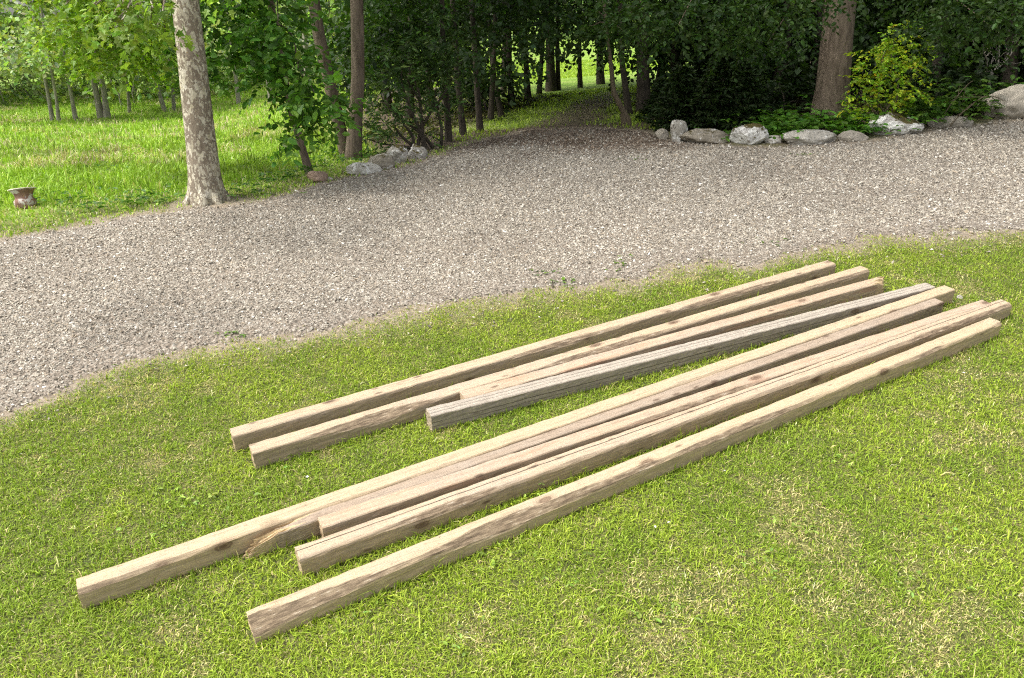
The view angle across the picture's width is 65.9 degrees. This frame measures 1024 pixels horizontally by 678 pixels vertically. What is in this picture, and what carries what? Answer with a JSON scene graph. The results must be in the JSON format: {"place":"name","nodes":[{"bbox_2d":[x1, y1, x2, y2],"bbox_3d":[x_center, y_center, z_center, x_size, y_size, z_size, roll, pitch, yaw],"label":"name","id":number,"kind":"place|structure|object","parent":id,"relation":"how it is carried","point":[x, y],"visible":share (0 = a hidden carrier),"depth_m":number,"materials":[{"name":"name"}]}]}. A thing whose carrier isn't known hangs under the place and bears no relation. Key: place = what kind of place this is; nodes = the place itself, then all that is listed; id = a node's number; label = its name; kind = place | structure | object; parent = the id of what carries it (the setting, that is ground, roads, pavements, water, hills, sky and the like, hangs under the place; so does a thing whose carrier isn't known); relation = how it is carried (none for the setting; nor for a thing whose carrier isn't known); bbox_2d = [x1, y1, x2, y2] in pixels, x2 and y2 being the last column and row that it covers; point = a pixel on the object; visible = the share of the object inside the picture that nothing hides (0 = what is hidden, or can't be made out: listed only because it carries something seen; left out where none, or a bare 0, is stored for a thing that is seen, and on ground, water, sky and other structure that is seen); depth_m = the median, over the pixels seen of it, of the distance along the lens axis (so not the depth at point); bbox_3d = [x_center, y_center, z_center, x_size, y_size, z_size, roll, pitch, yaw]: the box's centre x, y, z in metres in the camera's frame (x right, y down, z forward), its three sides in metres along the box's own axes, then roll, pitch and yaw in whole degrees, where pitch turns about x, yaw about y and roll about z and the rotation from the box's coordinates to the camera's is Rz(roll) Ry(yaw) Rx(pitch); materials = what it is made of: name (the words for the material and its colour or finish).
{"place":"outdoors","nodes":[
{"label":"outdoors","id":0,"kind":"place"},
{"bbox_2d":[1,0,907,20],"label":"sky","id":1,"kind":"structure","parent":0,"point":[11,9],"materials":[{"name":"white"}]},
{"bbox_2d":[0,24,1023,677],"bbox_3d":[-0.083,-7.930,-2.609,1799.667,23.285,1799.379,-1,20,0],"label":"ground","id":2,"kind":"structure","parent":0,"point":[576,118],"depth_m":2.63,"materials":[{"name":"green plant"}]},
{"bbox_2d":[7,187,36,208],"bbox_3d":[-3.441,-0.985,5.579,0.181,0.148,0.181,-8,9,3],"label":"garden pot","id":3,"kind":"object","parent":2,"relation":"on","point":[23,196],"visible":0.93,"depth_m":5.53,"materials":[{"name":"ceramic"}]},
{"bbox_2d":[0,0,142,121],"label":"meadow tree","id":4,"kind":"object","parent":2,"relation":"on","point":[9,53],"visible":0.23,"depth_m":21.01,"materials":[{"name":"green plant"}]},
{"bbox_2d":[0,0,143,120],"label":"meadow tree","id":5,"kind":"object","parent":2,"relation":"on","point":[72,101],"visible":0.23,"depth_m":20.52,"materials":[{"name":"green plant"}]},
{"bbox_2d":[0,0,161,120],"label":"meadow tree","id":6,"kind":"object","parent":2,"relation":"on","point":[24,56],"visible":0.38,"depth_m":19.97,"materials":[{"name":"green plant"}]},
{"bbox_2d":[0,0,176,118],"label":"meadow tree","id":7,"kind":"object","parent":2,"relation":"on","point":[106,109],"visible":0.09,"depth_m":21.95,"materials":[{"name":"green plant"}]},
{"bbox_2d":[6,0,176,118],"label":"meadow tree","id":8,"kind":"object","parent":2,"relation":"on","point":[98,106],"visible":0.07,"depth_m":21.95,"materials":[{"name":"green plant"}]},
{"bbox_2d":[45,4,176,112],"bbox_3d":[-11.409,-10.699,22.364,4.047,8.441,4.871,-13,24,-30],"label":"meadow tree","id":9,"kind":"object","parent":2,"relation":"on","point":[128,103],"visible":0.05,"depth_m":23.62,"materials":[{"name":"green plant"}]},
{"bbox_2d":[16,0,235,206],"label":"plane tree","id":10,"kind":"object","parent":2,"relation":"on","point":[205,186],"visible":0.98,"depth_m":5.43,"materials":[{"name":"green plant"}]},
{"bbox_2d":[92,1,229,111],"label":"meadow tree","id":11,"kind":"object","parent":2,"relation":"on","point":[162,102],"visible":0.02,"depth_m":23.97,"materials":[{"name":"green plant"}]},
{"bbox_2d":[0,5,350,104],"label":"thicket","id":12,"kind":"object","parent":2,"relation":"on","point":[135,92],"depth_m":28.34,"materials":[{"name":"green plant"}]},
{"bbox_2d":[106,3,247,110],"bbox_3d":[-10.522,-10.955,23.357,4.410,8.193,4.079,-19,27,-41],"label":"meadow tree","id":13,"kind":"object","parent":2,"relation":"on","point":[173,100],"visible":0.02,"depth_m":24.27,"materials":[{"name":"green plant"}]},
{"bbox_2d":[33,143,388,215],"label":"verge weeds","id":14,"kind":"object","parent":2,"relation":"on","point":[288,174],"visible":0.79,"depth_m":5.72,"materials":[{"name":"green plant"}]},
{"bbox_2d":[0,55,501,238],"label":"meadow grass","id":15,"kind":"structure","parent":2,"relation":"on","point":[158,163],"depth_m":7.94,"materials":[{"name":"green plant"}]},
{"bbox_2d":[204,0,300,103],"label":"meadow tree","id":16,"kind":"object","parent":2,"relation":"on","point":[238,98],"visible":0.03,"depth_m":23.78,"materials":[{"name":"green plant"}]},
{"bbox_2d":[161,0,367,174],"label":"young tree","id":17,"kind":"object","parent":2,"relation":"on","point":[274,68],"visible":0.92,"depth_m":5.58,"materials":[{"name":"green plant"}]},
{"bbox_2d":[200,0,345,102],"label":"meadow tree","id":18,"kind":"object","parent":2,"relation":"on","point":[330,15],"visible":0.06,"depth_m":19.20,"materials":[{"name":"green plant"}]},
{"bbox_2d":[207,0,343,88],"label":"meadow tree","id":19,"kind":"object","parent":2,"relation":"on","point":[331,3],"visible":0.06,"depth_m":16.42,"materials":[{"name":"green plant"}]},
{"bbox_2d":[307,171,327,181],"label":"boulder","id":20,"kind":"object","parent":2,"relation":"on","point":[317,176],"visible":0.84,"depth_m":6.04,"materials":[{"name":"stone"}]},
{"bbox_2d":[0,0,658,107],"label":"wood","id":21,"kind":"object","parent":2,"relation":"on","point":[33,91],"visible":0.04,"depth_m":28.29,"materials":[{"name":"green plant"}]},
{"bbox_2d":[266,0,445,159],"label":"forked tree","id":22,"kind":"object","parent":2,"relation":"on","point":[352,145],"visible":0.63,"depth_m":6.91,"materials":[{"name":"green plant"}]},
{"bbox_2d":[346,162,381,174],"bbox_3d":[-1.175,-1.349,6.275,0.289,0.114,0.178,-1,20,0],"label":"boulder","id":23,"kind":"object","parent":2,"relation":"on","point":[360,168],"visible":0.83,"depth_m":6.22,"materials":[{"name":"stone"}]},
{"bbox_2d":[279,0,468,112],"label":"woodland tree","id":24,"kind":"object","parent":2,"relation":"on","point":[389,96],"visible":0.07,"depth_m":11.81,"materials":[{"name":"green plant"}]},
{"bbox_2d":[368,153,395,169],"bbox_3d":[-1.060,-1.431,6.439,0.226,0.164,0.206,-1,20,0],"label":"boulder","id":25,"kind":"object","parent":2,"relation":"on","point":[383,161],"visible":0.63,"depth_m":6.37,"materials":[{"name":"grey stone"}]},
{"bbox_2d":[386,145,407,162],"bbox_3d":[-0.949,-1.533,6.622,0.185,0.184,0.133,9,22,24],"label":"boulder","id":26,"kind":"object","parent":2,"relation":"on","point":[399,153],"visible":0.71,"depth_m":6.57,"materials":[{"name":"stone"}]},
{"bbox_2d":[335,3,486,106],"bbox_3d":[-1.351,-6.427,10.885,2.835,6.428,3.511,-1,20,0],"label":"woodland tree","id":27,"kind":"object","parent":2,"relation":"on","point":[346,16],"visible":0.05,"depth_m":11.12,"materials":[{"name":"green plant"}]},
{"bbox_2d":[292,0,532,119],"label":"woodland tree","id":28,"kind":"object","parent":2,"relation":"on","point":[412,85],"visible":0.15,"depth_m":9.79,"materials":[{"name":"green plant"}]},
{"bbox_2d":[343,0,484,154],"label":"evergreen shrub","id":29,"kind":"object","parent":2,"relation":"on","point":[398,115],"visible":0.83,"depth_m":7.14,"materials":[{"name":"green plant"}]},
{"bbox_2d":[407,144,427,159],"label":"boulder","id":30,"kind":"object","parent":2,"relation":"on","point":[416,151],"visible":0.86,"depth_m":6.73,"materials":[{"name":"stone"}]},
{"bbox_2d":[304,0,574,141],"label":"woodland tree","id":31,"kind":"object","parent":2,"relation":"on","point":[468,60],"visible":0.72,"depth_m":7.09,"materials":[{"name":"green plant"}]},
{"bbox_2d":[329,0,562,105],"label":"woodland tree","id":32,"kind":"object","parent":2,"relation":"on","point":[513,34],"visible":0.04,"depth_m":11.72,"materials":[{"name":"green plant"}]},
{"bbox_2d":[350,0,556,134],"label":"woodland tree","id":33,"kind":"object","parent":2,"relation":"on","point":[462,126],"visible":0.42,"depth_m":7.98,"materials":[{"name":"green plant"}]},
{"bbox_2d":[417,0,510,116],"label":"woodland tree","id":34,"kind":"object","parent":2,"relation":"on","point":[500,110],"visible":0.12,"depth_m":10.03,"materials":[{"name":"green plant"}]},
{"bbox_2d":[334,0,602,131],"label":"woodland tree","id":35,"kind":"object","parent":2,"relation":"on","point":[522,40],"visible":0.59,"depth_m":8.13,"materials":[{"name":"green plant"}]},
{"bbox_2d":[421,47,537,114],"bbox_3d":[-0.473,-3.488,10.975,1.616,1.069,1.028,-8,22,-19],"label":"dark shrub","id":36,"kind":"object","parent":2,"relation":"on","point":[472,99],"visible":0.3,"depth_m":10.94,"materials":[{"name":"green plant"}]},
{"bbox_2d":[434,0,546,120],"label":"woodland tree","id":37,"kind":"object","parent":2,"relation":"on","point":[490,115],"visible":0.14,"depth_m":9.57,"materials":[{"name":"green plant"}]},
{"bbox_2d":[395,0,591,94],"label":"woodland tree","id":38,"kind":"object","parent":2,"relation":"on","point":[504,44],"visible":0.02,"depth_m":13.21,"materials":[{"name":"green plant"}]},
{"bbox_2d":[477,2,512,92],"bbox_3d":[-0.259,-8.204,13.839,3.256,7.634,3.784,-1,20,0],"label":"woodland tree","id":39,"kind":"object","parent":2,"relation":"on","point":[504,48],"depth_m":15.27,"materials":[{"name":"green plant"}]},
{"bbox_2d":[401,0,609,105],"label":"woodland tree","id":40,"kind":"object","parent":2,"relation":"on","point":[509,54],"visible":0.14,"depth_m":11.10,"materials":[{"name":"green plant"}]},
{"bbox_2d":[33,242,983,656],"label":"lawn weeds","id":41,"kind":"object","parent":2,"relation":"on","point":[911,578],"visible":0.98,"depth_m":2.38,"materials":[{"name":"green plant"}]},
{"bbox_2d":[0,118,1023,448],"bbox_3d":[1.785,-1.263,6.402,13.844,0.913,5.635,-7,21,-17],"label":"gravel drive","id":42,"kind":"structure","parent":2,"relation":"on","point":[432,298],"depth_m":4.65,"materials":[{"name":"grey gravel"}]},
{"bbox_2d":[214,138,837,341],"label":"gravel weeds","id":43,"kind":"object","parent":42,"relation":"on","point":[562,278],"visible":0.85,"depth_m":4.24,"materials":[{"name":"green plant"}]},
{"bbox_2d":[655,128,668,139],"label":"boulder","id":44,"kind":"object","parent":42,"relation":"on","point":[661,133],"visible":0.78,"depth_m":7.06,"materials":[{"name":"beige stone"}]},
{"bbox_2d":[867,112,923,134],"bbox_3d":[3.337,-1.860,6.897,0.464,0.224,0.284,-1,20,0],"label":"boulder","id":45,"kind":"object","parent":42,"relation":"on","point":[891,121],"visible":0.74,"depth_m":6.81,"materials":[{"name":"stone"}]},
{"bbox_2d":[76,285,954,608],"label":"timber beam","id":46,"kind":"structure","parent":2,"relation":"on","point":[134,575],"depth_m":2.57,"materials":[{"name":"beige wood"}]},
{"bbox_2d":[522,17,531,99],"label":"woodland tree","id":47,"kind":"object","parent":2,"relation":"on","point":[528,91],"visible":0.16,"depth_m":12.48,"materials":[{"name":"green plant"}]},
{"bbox_2d":[230,260,835,451],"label":"timber beam","id":48,"kind":"structure","parent":2,"relation":"on","point":[244,436],"depth_m":3.34,"materials":[{"name":"beige wood"}]},
{"bbox_2d":[536,12,545,95],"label":"woodland tree","id":49,"kind":"object","parent":2,"relation":"on","point":[542,63],"visible":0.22,"depth_m":13.74,"materials":[{"name":"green plant"}]},
{"bbox_2d":[545,0,556,91],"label":"woodland tree","id":50,"kind":"object","parent":2,"relation":"on","point":[550,85],"visible":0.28,"depth_m":15.12,"materials":[{"name":"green plant"}]},
{"bbox_2d":[249,266,869,468],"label":"timber beam","id":51,"kind":"structure","parent":2,"relation":"on","point":[322,435],"depth_m":3.15,"materials":[{"name":"beige wood"}]},
{"bbox_2d":[497,1,632,89],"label":"woodland tree","id":52,"kind":"object","parent":2,"relation":"on","point":[557,73],"visible":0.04,"depth_m":15.23,"materials":[{"name":"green plant"}]},
{"bbox_2d":[577,2,582,87],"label":"woodland tree","id":53,"kind":"object","parent":2,"relation":"on","point":[579,81],"visible":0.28,"depth_m":15.46,"materials":[{"name":"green plant"}]},
{"bbox_2d":[536,0,639,113],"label":"woodland tree","id":54,"kind":"object","parent":2,"relation":"on","point":[626,97],"visible":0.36,"depth_m":9.28,"materials":[{"name":"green plant"}]},
{"bbox_2d":[242,298,943,560],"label":"timber beam","id":55,"kind":"structure","parent":2,"relation":"on","point":[302,528],"depth_m":3.01,"materials":[{"name":"beige wood"}]},
{"bbox_2d":[596,19,604,84],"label":"woodland tree","id":56,"kind":"object","parent":2,"relation":"on","point":[600,78],"visible":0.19,"depth_m":16.06,"materials":[{"name":"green plant"}]},
{"bbox_2d":[558,0,661,125],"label":"crooked sapling","id":57,"kind":"object","parent":2,"relation":"on","point":[625,118],"visible":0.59,"depth_m":7.98,"materials":[{"name":"green plant"}]},
{"bbox_2d":[246,317,1001,644],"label":"timber beam","id":58,"kind":"structure","parent":2,"relation":"on","point":[283,614],"depth_m":2.56,"materials":[{"name":"beige wood"}]},
{"bbox_2d":[496,0,771,111],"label":"woodland tree","id":59,"kind":"object","parent":2,"relation":"on","point":[643,91],"visible":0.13,"depth_m":9.39,"materials":[{"name":"green plant"}]},
{"bbox_2d":[294,299,1011,575],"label":"timber beam","id":60,"kind":"structure","parent":2,"relation":"on","point":[351,542],"depth_m":2.76,"materials":[{"name":"beige wood"}]},
{"bbox_2d":[318,300,990,537],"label":"timber beam","id":61,"kind":"structure","parent":2,"relation":"on","point":[348,517],"depth_m":2.79,"materials":[{"name":"beige wood"}]},
{"bbox_2d":[634,75,684,121],"bbox_3d":[1.660,-2.569,8.549,0.658,0.539,0.622,9,22,25],"label":"spruce","id":62,"kind":"object","parent":2,"relation":"on","point":[656,86],"visible":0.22,"depth_m":8.49,"materials":[{"name":"green plant"}]},
{"bbox_2d":[546,0,776,89],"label":"woodland tree","id":63,"kind":"object","parent":2,"relation":"on","point":[676,52],"visible":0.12,"depth_m":10.02,"materials":[{"name":"green plant"}]},
{"bbox_2d":[333,86,997,142],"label":"leaf litter","id":64,"kind":"object","parent":2,"relation":"on","point":[455,122],"visible":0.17,"depth_m":9.53,"materials":[{"name":"brown plant"}]},
{"bbox_2d":[312,0,1022,109],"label":"undergrowth","id":65,"kind":"object","parent":2,"relation":"on","point":[487,102],"visible":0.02,"depth_m":11.87,"materials":[{"name":"green plant"}]},
{"bbox_2d":[459,277,883,399],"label":"timber beam","id":66,"kind":"structure","parent":2,"relation":"on","point":[851,292],"depth_m":3.52,"materials":[{"name":"beige wood"}]},
{"bbox_2d":[640,62,715,130],"bbox_3d":[1.641,-2.338,7.679,0.792,0.673,0.849,-1,20,0],"label":"spruce","id":67,"kind":"object","parent":2,"relation":"on","point":[683,77],"visible":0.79,"depth_m":7.55,"materials":[{"name":"green plant"}]},
{"bbox_2d":[670,120,687,141],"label":"boulder","id":68,"kind":"object","parent":2,"relation":"on","point":[678,128],"visible":0.69,"depth_m":6.84,"materials":[{"name":"grey stone"}]},
{"bbox_2d":[426,283,934,431],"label":"timber beam","id":69,"kind":"structure","parent":2,"relation":"on","point":[486,405],"depth_m":3.30,"materials":[{"name":"grey wood"}]},
{"bbox_2d":[591,0,812,97],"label":"woodland tree","id":70,"kind":"object","parent":2,"relation":"on","point":[663,61],"visible":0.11,"depth_m":9.88,"materials":[{"name":"green plant"}]},
{"bbox_2d":[679,128,728,143],"bbox_3d":[1.670,-1.738,6.832,0.450,0.162,0.194,-1,20,0],"label":"boulder","id":71,"kind":"object","parent":2,"relation":"on","point":[707,136],"visible":0.77,"depth_m":6.78,"materials":[{"name":"grey stone"}]},
{"bbox_2d":[655,43,775,98],"bbox_3d":[2.680,-3.433,10.302,1.704,1.114,1.063,-1,20,0],"label":"dark shrub","id":72,"kind":"object","parent":2,"relation":"on","point":[696,68],"visible":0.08,"depth_m":10.16,"materials":[{"name":"green plant"}]},
{"bbox_2d":[683,52,760,129],"bbox_3d":[1.981,-2.338,7.510,0.772,0.759,0.865,9,23,25],"label":"spruce","id":73,"kind":"object","parent":2,"relation":"on","point":[717,103],"visible":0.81,"depth_m":7.38,"materials":[{"name":"green plant"}]},
{"bbox_2d":[614,0,875,80],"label":"woodland tree","id":74,"kind":"object","parent":2,"relation":"on","point":[870,5],"visible":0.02,"depth_m":10.57,"materials":[{"name":"green plant"}]},
{"bbox_2d":[723,68,773,124],"bbox_3d":[2.221,-2.304,7.650,0.774,0.621,0.750,-1,20,0],"label":"spruce","id":75,"kind":"object","parent":2,"relation":"on","point":[749,78],"visible":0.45,"depth_m":7.52,"materials":[{"name":"green plant"}]},
{"bbox_2d":[729,123,768,144],"bbox_3d":[2.030,-1.728,6.751,0.331,0.228,0.259,-1,20,0],"label":"boulder","id":76,"kind":"object","parent":2,"relation":"on","point":[752,133],"visible":0.8,"depth_m":6.66,"materials":[{"name":"stone"}]},
{"bbox_2d":[724,45,817,118],"bbox_3d":[2.718,-2.554,8.221,1.414,0.966,1.056,-1,20,0],"label":"dark shrub","id":77,"kind":"object","parent":2,"relation":"on","point":[768,86],"visible":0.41,"depth_m":8.09,"materials":[{"name":"green plant"}]},
{"bbox_2d":[764,135,781,142],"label":"boulder","id":78,"kind":"object","parent":2,"relation":"on","point":[770,139],"visible":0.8,"depth_m":6.70,"materials":[{"name":"grey stone"}]},
{"bbox_2d":[657,0,923,104],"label":"woodland tree","id":79,"kind":"object","parent":2,"relation":"on","point":[779,67],"visible":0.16,"depth_m":9.07,"materials":[{"name":"green plant"}]},
{"bbox_2d":[574,0,1023,120],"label":"broadleaf tree","id":80,"kind":"object","parent":2,"relation":"on","point":[836,40],"visible":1,"depth_m":6.56,"materials":[{"name":"green plant"}]},
{"bbox_2d":[780,129,836,145],"bbox_3d":[2.501,-1.683,6.650,0.474,0.155,0.237,-1,20,0],"label":"boulder","id":81,"kind":"object","parent":2,"relation":"on","point":[812,137],"visible":0.77,"depth_m":6.58,"materials":[{"name":"grey stone"}]},
{"bbox_2d":[692,91,937,141],"bbox_3d":[2.569,-1.998,7.073,2.152,0.356,1.608,16,26,38],"label":"ground cover","id":82,"kind":"object","parent":2,"relation":"on","point":[775,127],"visible":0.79,"depth_m":7.02,"materials":[{"name":"green plant"}]},
{"bbox_2d":[680,0,981,96],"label":"woodland tree","id":83,"kind":"object","parent":2,"relation":"on","point":[796,61],"visible":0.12,"depth_m":8.73,"materials":[{"name":"green plant"}]},
{"bbox_2d":[837,130,868,141],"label":"boulder","id":84,"kind":"object","parent":2,"relation":"on","point":[850,136],"visible":0.87,"depth_m":6.65,"materials":[{"name":"beige stone"}]},
{"bbox_2d":[799,36,923,104],"bbox_3d":[3.877,-2.887,8.902,1.331,0.988,1.152,-1,20,0],"label":"dark shrub","id":85,"kind":"object","parent":2,"relation":"on","point":[855,86],"visible":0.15,"depth_m":8.71,"materials":[{"name":"green plant"}]},
{"bbox_2d":[851,0,904,79],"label":"woodland tree","id":86,"kind":"object","parent":2,"relation":"on","point":[869,1],"visible":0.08,"depth_m":11.80,"materials":[{"name":"green plant"}]},
{"bbox_2d":[837,19,937,127],"bbox_3d":[3.334,-2.299,7.003,0.867,0.996,0.730,-1,20,0],"label":"yellow shrub","id":87,"kind":"object","parent":2,"relation":"on","point":[886,60],"visible":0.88,"depth_m":6.96,"materials":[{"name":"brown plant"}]},
{"bbox_2d":[784,0,1022,91],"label":"woodland tree","id":88,"kind":"object","parent":2,"relation":"on","point":[875,39],"visible":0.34,"depth_m":8.34,"materials":[{"name":"green plant"}]},
{"bbox_2d":[792,0,1020,95],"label":"woodland tree","id":89,"kind":"object","parent":2,"relation":"on","point":[859,42],"visible":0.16,"depth_m":8.71,"materials":[{"name":"green plant"}]},
{"bbox_2d":[865,0,1023,89],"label":"woodland tree","id":90,"kind":"object","parent":2,"relation":"on","point":[1018,53],"visible":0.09,"depth_m":8.61,"materials":[{"name":"green plant"}]},
{"bbox_2d":[869,0,1022,68],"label":"woodland tree","id":91,"kind":"object","parent":2,"relation":"on","point":[935,20],"visible":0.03,"depth_m":8.89,"materials":[{"name":"green plant"}]},
{"bbox_2d":[895,1,1001,82],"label":"woodland tree","id":92,"kind":"object","parent":2,"relation":"on","point":[970,44],"visible":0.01,"depth_m":9.43,"materials":[{"name":"green plant"}]},
{"bbox_2d":[927,81,971,113],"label":"dry branch","id":93,"kind":"object","parent":2,"relation":"on","point":[957,95],"visible":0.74,"depth_m":7.10,"materials":[{"name":"brown plant"}]},
{"bbox_2d":[882,27,1017,114],"bbox_3d":[4.374,-2.559,7.884,1.427,1.102,1.127,-1,20,0],"label":"dark shrub","id":94,"kind":"object","parent":2,"relation":"on","point":[954,75],"visible":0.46,"depth_m":7.75,"materials":[{"name":"green plant"}]},
{"bbox_2d":[876,50,1023,123],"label":"brambles","id":95,"kind":"object","parent":2,"relation":"on","point":[926,114],"visible":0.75,"depth_m":7.21,"materials":[{"name":"green plant"}]},
{"bbox_2d":[926,116,973,127],"bbox_3d":[3.926,-1.935,7.081,0.390,0.128,0.243,-1,20,0],"label":"boulder","id":96,"kind":"object","parent":2,"relation":"on","point":[959,122],"visible":0.64,"depth_m":7.01,"materials":[{"name":"beige stone"}]},
{"bbox_2d":[941,96,1003,130],"bbox_3d":[3.995,-1.985,7.043,0.629,0.356,0.260,-6,21,-15],"label":"dry branch","id":97,"kind":"object","parent":2,"relation":"on","point":[968,107],"visible":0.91,"depth_m":6.94,"materials":[{"name":"brown plant"}]},
{"bbox_2d":[944,30,1023,89],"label":"dark shrub","id":98,"kind":"object","parent":2,"relation":"on","point":[1020,74],"visible":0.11,"depth_m":9.05,"materials":[{"name":"green plant"}]},
{"bbox_2d":[972,28,1023,93],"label":"bare shrub","id":99,"kind":"object","parent":2,"relation":"on","point":[992,60],"visible":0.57,"depth_m":7.99,"materials":[{"name":"green plant"}]},
{"bbox_2d":[976,84,1023,118],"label":"boulder","id":100,"kind":"object","parent":2,"relation":"on","point":[1012,97],"visible":0.59,"depth_m":7.24,"materials":[{"name":"beige stone"}]},
{"bbox_2d":[311,57,719,145],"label":"path grass","id":101,"kind":"structure","parent":0,"point":[575,70],"depth_m":11.19,"materials":[{"name":"green plant"}]}
]}

